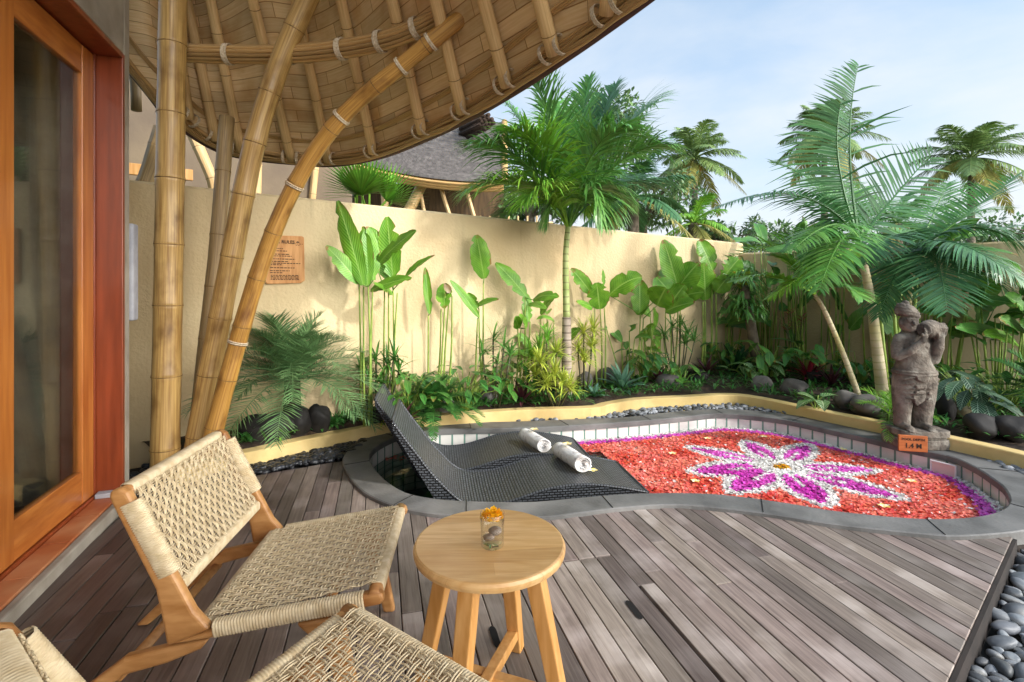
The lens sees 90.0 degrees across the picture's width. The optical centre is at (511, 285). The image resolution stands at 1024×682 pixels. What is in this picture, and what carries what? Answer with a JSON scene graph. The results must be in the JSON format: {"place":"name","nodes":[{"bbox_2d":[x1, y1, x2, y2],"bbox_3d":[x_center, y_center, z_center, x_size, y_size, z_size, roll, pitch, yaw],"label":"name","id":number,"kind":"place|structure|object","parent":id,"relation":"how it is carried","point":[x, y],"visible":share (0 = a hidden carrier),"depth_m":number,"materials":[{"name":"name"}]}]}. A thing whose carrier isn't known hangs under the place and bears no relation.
{"place":"outdoors","nodes":[
{"label":"outdoors","id":0,"kind":"place"},
{"bbox_2d":[129,467,232,500],"bbox_3d":[-1.925,1.285,3.575,1.650,0.001,1.450,0,0,0],"label":"gravel strip","id":1,"kind":"object","parent":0,"point":[134,469],"depth_m":3.56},
{"bbox_2d":[129,463,258,496],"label":"black gravel","id":2,"kind":"structure","parent":1,"relation":"on","point":[144,466],"depth_m":3.29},
{"bbox_2d":[190,114,234,410],"bbox_3d":[-2.113,0.013,3.611,0.140,2.480,0.331,0,0,31],"label":"bamboo post","id":3,"kind":"object","parent":2,"relation":"on","point":[222,169],"visible":0.54,"depth_m":3.61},
{"bbox_2d":[200,12,463,456],"bbox_3d":[-0.744,-0.457,3.043,2.526,3.081,0.222,0,0,13],"label":"bamboo post","id":4,"kind":"object","parent":2,"relation":"on","point":[355,103],"visible":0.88,"depth_m":3.21,"materials":[{"name":"wood"}]},
{"bbox_2d":[255,409,743,574],"bbox_3d":[1.069,1.280,3.850,5.885,0.001,3.404,0,0,0],"label":"gravel strip","id":5,"kind":"object","parent":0,"point":[303,466],"depth_m":3.62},
{"bbox_2d":[251,438,366,473],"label":"black gravel","id":6,"kind":"structure","parent":5,"relation":"on","point":[330,454],"depth_m":3.64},
{"bbox_2d":[169,393,1023,486],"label":"planter kerb","id":7,"kind":"structure","parent":5,"relation":"on","point":[993,452],"depth_m":4.56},
{"bbox_2d":[144,365,1023,472],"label":"soil","id":8,"kind":"structure","parent":0,"point":[706,388],"depth_m":5.19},
{"bbox_2d":[149,0,187,477],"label":"bamboo post","id":9,"kind":"object","parent":8,"relation":"on","point":[167,317],"visible":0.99,"depth_m":3.21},
{"bbox_2d":[184,0,319,462],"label":"bamboo post","id":10,"kind":"object","parent":8,"relation":"on","point":[296,22],"visible":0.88,"depth_m":3.31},
{"bbox_2d":[129,0,654,166],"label":"bamboo roof","id":11,"kind":"structure","parent":10,"relation":"attached to","point":[490,55],"depth_m":3.54,"materials":[{"name":"wood"}]},
{"bbox_2d":[238,414,283,440],"bbox_3d":[-1.856,1.067,3.812,0.336,0.234,0.281,0,0,0],"label":"boulder","id":12,"kind":"object","parent":8,"relation":"on","point":[254,425],"visible":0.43,"depth_m":3.72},
{"bbox_2d":[181,308,386,459],"bbox_3d":[-1.716,0.653,4.076,1.536,1.035,1.639,0,0,-25],"label":"pygmy date palm","id":13,"kind":"object","parent":8,"relation":"on","point":[296,355],"visible":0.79,"depth_m":3.81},
{"bbox_2d":[285,404,311,435],"bbox_3d":[-1.658,1.058,3.931,0.241,0.284,0.200,0,0,0],"label":"boulder","id":14,"kind":"object","parent":8,"relation":"on","point":[303,424],"visible":0.56,"depth_m":3.87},
{"bbox_2d":[308,404,330,432],"bbox_3d":[-1.526,1.060,4.007,0.202,0.286,0.165,0,0,0],"label":"boulder","id":15,"kind":"object","parent":8,"relation":"on","point":[320,416],"visible":0.62,"depth_m":3.95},
{"bbox_2d":[325,200,379,425],"bbox_3d":[-1.297,0.227,4.175,0.427,1.847,0.126,0,0,-20],"label":"heliconia","id":16,"kind":"object","parent":8,"relation":"on","point":[357,262],"visible":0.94,"depth_m":4.17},
{"bbox_2d":[348,336,419,409],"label":"lady palm","id":17,"kind":"object","parent":8,"relation":"on","point":[395,359],"visible":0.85,"depth_m":4.30,"materials":[{"name":"plant"}]},
{"bbox_2d":[370,217,434,396],"bbox_3d":[-0.961,0.277,4.241,0.598,1.747,0.267,0,0,20],"label":"heliconia","id":18,"kind":"object","parent":8,"relation":"on","point":[391,242],"visible":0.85,"depth_m":4.35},
{"bbox_2d":[367,371,456,416],"bbox_3d":[-0.864,0.954,4.389,0.707,0.398,0.816,0,0,-41],"label":"leafy shrub","id":19,"kind":"object","parent":8,"relation":"on","point":[406,385],"visible":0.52,"depth_m":4.30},
{"bbox_2d":[423,267,431,373],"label":"young heliconia","id":20,"kind":"object","parent":8,"relation":"on","point":[427,291],"visible":0.79,"depth_m":4.55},
{"bbox_2d":[396,373,484,441],"bbox_3d":[-0.664,1.026,4.447,0.882,0.511,0.944,0,0,0],"label":"shrub","id":21,"kind":"object","parent":8,"relation":"on","point":[430,415],"visible":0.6,"depth_m":4.37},
{"bbox_2d":[436,283,452,391],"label":"young heliconia","id":22,"kind":"object","parent":8,"relation":"on","point":[443,293],"visible":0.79,"depth_m":4.67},
{"bbox_2d":[421,365,511,410],"bbox_3d":[-0.421,0.937,4.691,0.788,0.430,0.747,0,0,18],"label":"leafy shrub","id":23,"kind":"object","parent":8,"relation":"on","point":[473,394],"visible":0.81,"depth_m":4.62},
{"bbox_2d":[450,235,498,392],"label":"heliconia","id":24,"kind":"object","parent":8,"relation":"on","point":[480,257],"visible":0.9,"depth_m":4.86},
{"bbox_2d":[465,320,523,407],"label":"lady palm","id":25,"kind":"object","parent":8,"relation":"on","point":[508,348],"visible":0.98,"depth_m":4.82,"materials":[{"name":"plant"}]},
{"bbox_2d":[473,359,541,401],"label":"leafy shrub","id":26,"kind":"object","parent":8,"relation":"on","point":[509,387],"visible":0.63,"depth_m":4.92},
{"bbox_2d":[495,262,558,391],"bbox_3d":[0.149,0.459,5.010,0.567,1.384,0.340,0,0,42],"label":"heliconia","id":27,"kind":"object","parent":8,"relation":"on","point":[510,276],"visible":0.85,"depth_m":5.08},
{"bbox_2d":[514,321,559,398],"bbox_3d":[0.255,0.741,5.038,0.498,0.840,0.406,0,0,0],"label":"dracaena shrub","id":28,"kind":"object","parent":8,"relation":"on","point":[539,339],"visible":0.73,"depth_m":5.03,"materials":[{"name":"plant"}]},
{"bbox_2d":[512,299,580,371],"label":"heliconia","id":29,"kind":"object","parent":8,"relation":"on","point":[547,303],"visible":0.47,"depth_m":5.34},
{"bbox_2d":[521,336,587,406],"bbox_3d":[0.391,0.812,4.825,0.688,0.702,0.508,0,0,0],"label":"dracaena shrub","id":30,"kind":"object","parent":8,"relation":"on","point":[555,376],"visible":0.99,"depth_m":4.81,"materials":[{"name":"plant"}]},
{"bbox_2d":[451,68,692,398],"bbox_3d":[0.607,-0.586,5.054,2.495,3.416,2.109,0,0,0],"label":"foxtail palm","id":31,"kind":"object","parent":8,"relation":"on","point":[569,167],"visible":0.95,"depth_m":4.81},
{"bbox_2d":[129,180,1023,468],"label":"garden wall","id":32,"kind":"structure","parent":8,"relation":"on","point":[529,254],"depth_m":4.86,"materials":[{"name":"paint"}]},
{"bbox_2d":[265,236,304,283],"bbox_3d":[-1.820,-0.206,4.109,0.293,0.390,0.028,0,0,-33],"label":"rules board","id":33,"kind":"object","parent":32,"relation":"attached to","point":[287,266],"visible":0.76,"depth_m":4.11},
{"bbox_2d":[571,312,607,390],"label":"dracaena shrub","id":34,"kind":"object","parent":8,"relation":"on","point":[591,342],"visible":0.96,"depth_m":5.30,"materials":[{"name":"plant"}]},
{"bbox_2d":[570,268,609,384],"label":"heliconia","id":35,"kind":"object","parent":8,"relation":"on","point":[598,294],"visible":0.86,"depth_m":5.62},
{"bbox_2d":[595,360,648,394],"bbox_3d":[1.175,0.968,5.560,0.535,0.324,0.548,0,0,-27],"label":"bromeliad","id":36,"kind":"object","parent":8,"relation":"on","point":[622,379],"visible":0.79,"depth_m":5.49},
{"bbox_2d":[230,363,1023,442],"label":"ground cover","id":37,"kind":"object","parent":8,"relation":"on","point":[334,421],"visible":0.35,"depth_m":5.22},
{"bbox_2d":[603,324,650,377],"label":"heliconia","id":38,"kind":"object","parent":8,"relation":"on","point":[617,334],"visible":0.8,"depth_m":5.99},
{"bbox_2d":[610,270,673,379],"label":"heliconia","id":39,"kind":"object","parent":8,"relation":"on","point":[659,294],"visible":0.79,"depth_m":5.99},
{"bbox_2d":[614,349,676,379],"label":"leafy shrub","id":40,"kind":"object","parent":8,"relation":"on","point":[649,365],"visible":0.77,"depth_m":5.88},
{"bbox_2d":[643,307,666,371],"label":"heliconia","id":41,"kind":"object","parent":8,"relation":"on","point":[657,339],"visible":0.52,"depth_m":6.26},
{"bbox_2d":[653,313,704,375],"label":"lady palm","id":42,"kind":"object","parent":8,"relation":"on","point":[686,336],"visible":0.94,"depth_m":6.28,"materials":[{"name":"plant"}]},
{"bbox_2d":[658,239,703,368],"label":"heliconia","id":43,"kind":"object","parent":8,"relation":"on","point":[685,277],"visible":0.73,"depth_m":6.34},
{"bbox_2d":[696,239,742,368],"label":"heliconia","id":44,"kind":"object","parent":8,"relation":"on","point":[709,283],"visible":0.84,"depth_m":6.76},
{"bbox_2d":[697,340,748,366],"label":"leafy shrub","id":45,"kind":"object","parent":8,"relation":"on","point":[723,353],"visible":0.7,"depth_m":6.74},
{"bbox_2d":[717,286,768,365],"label":"heliconia","id":46,"kind":"object","parent":8,"relation":"on","point":[729,320],"visible":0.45,"depth_m":7.02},
{"bbox_2d":[717,267,775,370],"bbox_3d":[3.070,0.451,6.689,0.750,1.378,0.809,0,0,40],"label":"staghorn fern","id":47,"kind":"object","parent":8,"relation":"on","point":[747,299],"visible":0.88,"depth_m":6.62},
{"bbox_2d":[716,360,788,378],"bbox_3d":[2.928,1.011,6.102,0.739,0.284,0.708,0,0,-22],"label":"crystal anthurium","id":48,"kind":"object","parent":8,"relation":"on","point":[776,369],"visible":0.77,"depth_m":6.00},
{"bbox_2d":[723,223,793,353],"bbox_3d":[3.359,0.129,6.894,1.310,2.044,0.641,0,0,-29],"label":"tall heliconia","id":49,"kind":"object","parent":8,"relation":"on","point":[761,230],"visible":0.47,"depth_m":6.98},
{"bbox_2d":[726,263,791,365],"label":"heliconia","id":50,"kind":"object","parent":8,"relation":"on","point":[776,270],"visible":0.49,"depth_m":6.79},
{"bbox_2d":[729,340,811,376],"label":"peace lily","id":51,"kind":"object","parent":8,"relation":"on","point":[769,357],"visible":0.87,"depth_m":6.07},
{"bbox_2d":[779,378,808,395],"bbox_3d":[2.959,1.074,5.371,0.269,0.201,0.218,0,0,32],"label":"boulder","id":52,"kind":"object","parent":8,"relation":"on","point":[791,384],"visible":0.73,"depth_m":5.31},
{"bbox_2d":[778,243,813,371],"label":"heliconia","id":53,"kind":"object","parent":8,"relation":"on","point":[804,301],"visible":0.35,"depth_m":6.57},
{"bbox_2d":[766,216,832,369],"bbox_3d":[3.668,0.129,6.553,0.764,2.045,0.730,0,0,25],"label":"tall heliconia","id":54,"kind":"object","parent":8,"relation":"on","point":[770,282],"visible":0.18,"depth_m":6.67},
{"bbox_2d":[723,220,876,394],"bbox_3d":[2.710,0.266,4.837,1.368,1.821,0.776,0,0,0],"label":"cane palm","id":55,"kind":"object","parent":8,"relation":"on","point":[858,294],"visible":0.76,"depth_m":4.88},
{"bbox_2d":[769,338,840,384],"bbox_3d":[3.449,0.900,5.978,0.690,0.526,1.012,0,0,0],"label":"peace lily","id":56,"kind":"object","parent":8,"relation":"on","point":[818,351],"visible":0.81,"depth_m":5.90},
{"bbox_2d":[782,283,847,371],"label":"heliconia","id":57,"kind":"object","parent":8,"relation":"on","point":[791,334],"visible":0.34,"depth_m":6.52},
{"bbox_2d":[796,392,837,410],"bbox_3d":[2.875,1.078,4.777,0.505,0.149,0.308,0,0,-36],"label":"crystal anthurium","id":58,"kind":"object","parent":8,"relation":"on","point":[824,405],"visible":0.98,"depth_m":4.74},
{"bbox_2d":[708,59,955,398],"bbox_3d":[3.123,-0.569,5.034,3.136,3.501,1.594,0,0,-25],"label":"cane palm","id":59,"kind":"object","parent":8,"relation":"on","point":[833,183],"visible":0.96,"depth_m":4.90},
{"bbox_2d":[819,258,866,376],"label":"heliconia","id":60,"kind":"object","parent":8,"relation":"on","point":[854,320],"visible":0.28,"depth_m":6.23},
{"bbox_2d":[820,351,893,384],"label":"leafy shrub","id":61,"kind":"object","parent":8,"relation":"on","point":[867,366],"visible":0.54,"depth_m":5.70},
{"bbox_2d":[849,394,890,416],"bbox_3d":[3.204,1.077,4.593,0.359,0.187,0.280,0,0,0],"label":"boulder","id":62,"kind":"object","parent":8,"relation":"on","point":[866,409],"visible":0.77,"depth_m":4.51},
{"bbox_2d":[857,382,942,442],"bbox_3d":[3.134,1.009,4.161,0.598,0.404,0.727,0,0,28],"label":"fern","id":63,"kind":"object","parent":8,"relation":"on","point":[889,418],"visible":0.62,"depth_m":4.25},
{"bbox_2d":[836,171,1023,323],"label":"cane palm","id":64,"kind":"object","parent":8,"relation":"on","point":[954,257],"visible":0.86,"depth_m":4.86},
{"bbox_2d":[879,262,1004,389],"bbox_3d":[4.407,0.453,5.114,1.311,1.398,0.406,0,0,0],"label":"heliconia","id":65,"kind":"object","parent":8,"relation":"on","point":[976,327],"visible":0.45,"depth_m":5.21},
{"bbox_2d":[933,393,956,420],"bbox_3d":[3.685,1.047,4.369,0.192,0.274,0.172,0,0,0],"label":"boulder","id":66,"kind":"object","parent":8,"relation":"on","point":[943,405],"visible":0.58,"depth_m":4.31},
{"bbox_2d":[886,218,1018,367],"bbox_3d":[4.709,0.207,5.517,1.004,1.888,0.932,0,0,0],"label":"tall heliconia","id":67,"kind":"object","parent":8,"relation":"on","point":[947,238],"visible":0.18,"depth_m":5.57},
{"bbox_2d":[888,365,1023,416],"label":"zebra plant","id":68,"kind":"object","parent":8,"relation":"on","point":[950,387],"visible":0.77,"depth_m":4.12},
{"bbox_2d":[921,269,1018,378],"bbox_3d":[4.817,0.468,5.531,0.951,1.369,1.205,0,0,0],"label":"heliconia","id":69,"kind":"object","parent":8,"relation":"on","point":[957,333],"visible":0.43,"depth_m":5.40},
{"bbox_2d":[962,413,997,439],"bbox_3d":[3.565,1.077,3.898,0.224,0.211,0.203,0,0,-38],"label":"boulder","id":70,"kind":"object","parent":8,"relation":"on","point":[978,424],"visible":0.91,"depth_m":3.85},
{"bbox_2d":[948,277,1023,391],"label":"heliconia","id":71,"kind":"object","parent":8,"relation":"on","point":[1013,311],"visible":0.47,"depth_m":5.08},
{"bbox_2d":[955,365,1023,404],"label":"leafy shrub","id":72,"kind":"object","parent":8,"relation":"on","point":[986,381],"visible":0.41,"depth_m":4.71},
{"bbox_2d":[977,348,1023,406],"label":"sago palm","id":73,"kind":"object","parent":8,"relation":"on","point":[1014,363],"visible":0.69,"depth_m":4.43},
{"bbox_2d":[982,259,1023,377],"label":"heliconia","id":74,"kind":"object","parent":8,"relation":"on","point":[997,334],"visible":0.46,"depth_m":5.00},
{"bbox_2d":[995,415,1023,442],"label":"boulder","id":75,"kind":"object","parent":8,"relation":"on","point":[1011,426],"visible":0.76,"depth_m":3.77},
{"bbox_2d":[999,281,1023,397],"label":"heliconia","id":76,"kind":"object","parent":8,"relation":"on","point":[1015,298],"visible":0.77,"depth_m":4.86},
{"bbox_2d":[516,402,785,420],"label":"grey gravel","id":77,"kind":"structure","parent":0,"point":[664,409],"depth_m":5.07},
{"bbox_2d":[329,554,1014,679],"bbox_3d":[-0.571,1.295,1.930,3.747,0.001,5.122,0,0,42],"label":"deck underside","id":78,"kind":"object","parent":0,"point":[423,620],"visible":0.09,"depth_m":2.02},
{"bbox_2d":[13,461,1011,681],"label":"timber deck","id":79,"kind":"structure","parent":78,"relation":"on","point":[733,597],"depth_m":2.06,"materials":[{"name":"wood"}]},
{"bbox_2d":[0,603,488,681],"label":"rope lounge chair","id":80,"kind":"object","parent":79,"relation":"on","point":[30,654],"visible":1,"depth_m":1.16,"materials":[{"name":"fabric"}]},
{"bbox_2d":[91,429,407,681],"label":"rope lounge chair","id":81,"kind":"object","parent":79,"relation":"on","point":[186,625],"visible":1,"depth_m":1.54,"materials":[{"name":"fabric"}]},
{"bbox_2d":[413,509,565,681],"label":"side table","id":82,"kind":"object","parent":79,"relation":"on","point":[450,552],"visible":0.84,"depth_m":1.47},
{"bbox_2d":[489,556,719,681],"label":"deck hatch","id":83,"kind":"object","parent":79,"relation":"in","point":[614,624],"visible":0.81,"depth_m":1.85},
{"bbox_2d":[949,539,1016,681],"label":"deck fascia","id":84,"kind":"structure","parent":79,"relation":"attached to","point":[971,651],"depth_m":1.95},
{"bbox_2d":[342,409,1023,552],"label":"plunge pool","id":85,"kind":"structure","parent":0,"point":[993,480],"depth_m":3.23,"materials":[{"name":"stone"}]},
{"bbox_2d":[374,430,992,516],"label":"water","id":86,"kind":"structure","parent":85,"relation":"in","point":[397,473],"depth_m":3.70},
{"bbox_2d":[374,383,589,476],"bbox_3d":[-0.221,1.313,4.027,1.617,1.034,0.596,0,0,-9],"label":"wave lounger","id":87,"kind":"object","parent":86,"relation":"in","point":[496,450],"visible":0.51,"depth_m":3.98,"materials":[{"name":"wicker"}]},
{"bbox_2d":[518,428,551,452],"bbox_3d":[0.175,1.194,3.962,0.115,0.104,0.348,0,0,-25],"label":"rolled towel","id":88,"kind":"object","parent":87,"relation":"on","point":[535,440],"visible":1,"depth_m":3.88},
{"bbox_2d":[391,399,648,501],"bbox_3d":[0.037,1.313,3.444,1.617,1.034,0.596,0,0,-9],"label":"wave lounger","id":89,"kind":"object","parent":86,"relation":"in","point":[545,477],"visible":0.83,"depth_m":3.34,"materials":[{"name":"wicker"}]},
{"bbox_2d":[552,442,591,471],"bbox_3d":[0.415,1.193,3.569,0.122,0.111,0.371,0,0,-22],"label":"rolled towel","id":90,"kind":"object","parent":89,"relation":"on","point":[573,458],"visible":1,"depth_m":3.48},
{"bbox_2d":[580,430,979,518],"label":"red petals","id":91,"kind":"object","parent":86,"relation":"on","point":[618,453],"visible":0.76,"depth_m":3.61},
{"bbox_2d":[577,428,996,516],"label":"purple petals","id":92,"kind":"object","parent":86,"relation":"on","point":[721,468],"visible":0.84,"depth_m":3.72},
{"bbox_2d":[577,426,1003,518],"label":"white petals","id":93,"kind":"object","parent":86,"relation":"on","point":[764,463],"visible":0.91,"depth_m":3.77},
{"bbox_2d":[898,434,927,452],"bbox_3d":[2.954,1.164,3.774,0.185,0.118,0.018,0,0,14],"label":"depth sign","id":94,"kind":"object","parent":85,"relation":"on","point":[913,443],"visible":1,"depth_m":3.77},
{"bbox_2d":[881,300,949,450],"bbox_3d":[3.100,0.671,3.950,0.388,1.115,0.312,0,0,0],"label":"stone statue","id":95,"kind":"object","parent":85,"relation":"on","point":[917,349],"visible":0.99,"depth_m":3.87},
{"bbox_2d":[930,460,956,478],"bbox_3d":[3.099,1.327,3.679,0.017,0.110,0.150,0,0,-32],"label":"skimmer mouth","id":96,"kind":"object","parent":85,"relation":"attached to","point":[942,468],"visible":0.84,"depth_m":3.67},
{"bbox_2d":[485,0,1023,251],"label":"sky","id":97,"kind":"structure","parent":0,"point":[748,67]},
{"bbox_2d":[976,569,1023,681],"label":"pebble bed","id":98,"kind":"object","parent":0,"point":[993,632],"depth_m":1.95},
{"bbox_2d":[986,635,1017,649],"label":"river pebble","id":99,"kind":"object","parent":98,"relation":"on","point":[1004,642],"visible":0.97,"depth_m":1.90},
{"bbox_2d":[990,657,1013,678],"bbox_3d":[1.710,1.333,1.788,0.056,0.043,0.101,-15,-12,17],"label":"river pebble","id":100,"kind":"object","parent":98,"relation":"on","point":[1004,668],"visible":0.88,"depth_m":1.77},
{"bbox_2d":[990,620,1020,635],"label":"river pebble","id":101,"kind":"object","parent":98,"relation":"on","point":[1009,628],"visible":0.92,"depth_m":1.98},
{"label":"ground","id":102,"kind":"structure","parent":0,"visible":0},
{"bbox_2d":[129,76,351,202],"bbox_3d":[-2.790,-0.700,5.403,2.883,3.900,2.539,0,0,-33],"label":"neighbouring villa","id":103,"kind":"object","parent":102,"relation":"on","point":[200,159],"visible":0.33,"depth_m":5.70,"materials":[{"name":"paint"}]},
{"bbox_2d":[321,159,425,208],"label":"fan palm","id":104,"kind":"object","parent":102,"relation":"on","point":[362,182],"visible":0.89,"depth_m":5.33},
{"bbox_2d":[352,113,507,217],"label":"shingled pavilion","id":105,"kind":"structure","parent":102,"relation":"on","point":[435,165],"depth_m":10.44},
{"bbox_2d":[499,172,578,224],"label":"broadleaf tree","id":106,"kind":"object","parent":102,"relation":"on","point":[553,213],"visible":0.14,"depth_m":11.81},
{"bbox_2d":[508,84,663,228],"bbox_3d":[1.928,-1.503,13.052,4.641,7.523,3.177,0,0,-11],"label":"broadleaf tree","id":107,"kind":"object","parent":102,"relation":"on","point":[631,109],"visible":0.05,"depth_m":12.65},
{"bbox_2d":[581,150,694,237],"bbox_3d":[2.677,-0.407,11.506,3.098,5.314,2.830,0,0,0],"label":"coconut palm","id":108,"kind":"object","parent":102,"relation":"on","point":[636,224],"visible":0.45,"depth_m":11.23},
{"bbox_2d":[592,158,709,232],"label":"broadleaf tree","id":109,"kind":"object","parent":102,"relation":"on","point":[652,214],"visible":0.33,"depth_m":13.28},
{"bbox_2d":[649,193,735,242],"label":"coconut palm","id":110,"kind":"object","parent":102,"relation":"on","point":[692,224],"visible":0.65,"depth_m":13.74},
{"bbox_2d":[649,119,746,217],"bbox_3d":[7.828,-2.357,22.012,4.183,9.213,4.076,0,0,21],"label":"coconut palm","id":111,"kind":"object","parent":102,"relation":"on","point":[697,143],"visible":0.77,"depth_m":21.52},
{"bbox_2d":[698,214,780,251],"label":"broadleaf tree","id":112,"kind":"object","parent":102,"relation":"on","point":[714,236],"visible":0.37,"depth_m":23.30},
{"bbox_2d":[736,213,828,252],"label":"broadleaf tree","id":113,"kind":"object","parent":102,"relation":"on","point":[785,226],"visible":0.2,"depth_m":25.00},
{"bbox_2d":[776,98,891,218],"bbox_3d":[14.596,-3.201,24.005,4.697,10.902,4.973,0,0,0],"label":"coconut palm","id":114,"kind":"object","parent":102,"relation":"on","point":[854,148],"visible":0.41,"depth_m":23.59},
{"bbox_2d":[848,193,942,245],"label":"coconut palm","id":115,"kind":"object","parent":102,"relation":"on","point":[895,220],"visible":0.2,"depth_m":14.87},
{"bbox_2d":[896,121,1023,242],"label":"coconut palm","id":116,"kind":"object","parent":102,"relation":"on","point":[972,167],"visible":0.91,"depth_m":22.53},
{"bbox_2d":[976,208,1023,242],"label":"broadleaf tree","id":117,"kind":"object","parent":102,"relation":"on","point":[1005,225],"visible":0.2,"depth_m":25.40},
{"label":"terrace","id":118,"kind":"structure","parent":0,"visible":0},
{"bbox_2d":[0,0,135,622],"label":"villa","id":119,"kind":"object","parent":118,"relation":"on","point":[64,269],"visible":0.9,"depth_m":2.82,"materials":[{"name":"wood"}]},
{"bbox_2d":[0,0,92,573],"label":"door","id":120,"kind":"structure","parent":119,"relation":"in","point":[19,531],"depth_m":2.45,"materials":[{"name":"wood"}]},
{"bbox_2d":[129,223,137,320],"bbox_3d":[-2.312,-0.086,3.065,0.103,0.592,0.086,0,0,-19],"label":"wall lamp","id":121,"kind":"object","parent":119,"relation":"attached to","point":[133,272],"visible":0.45,"depth_m":3.05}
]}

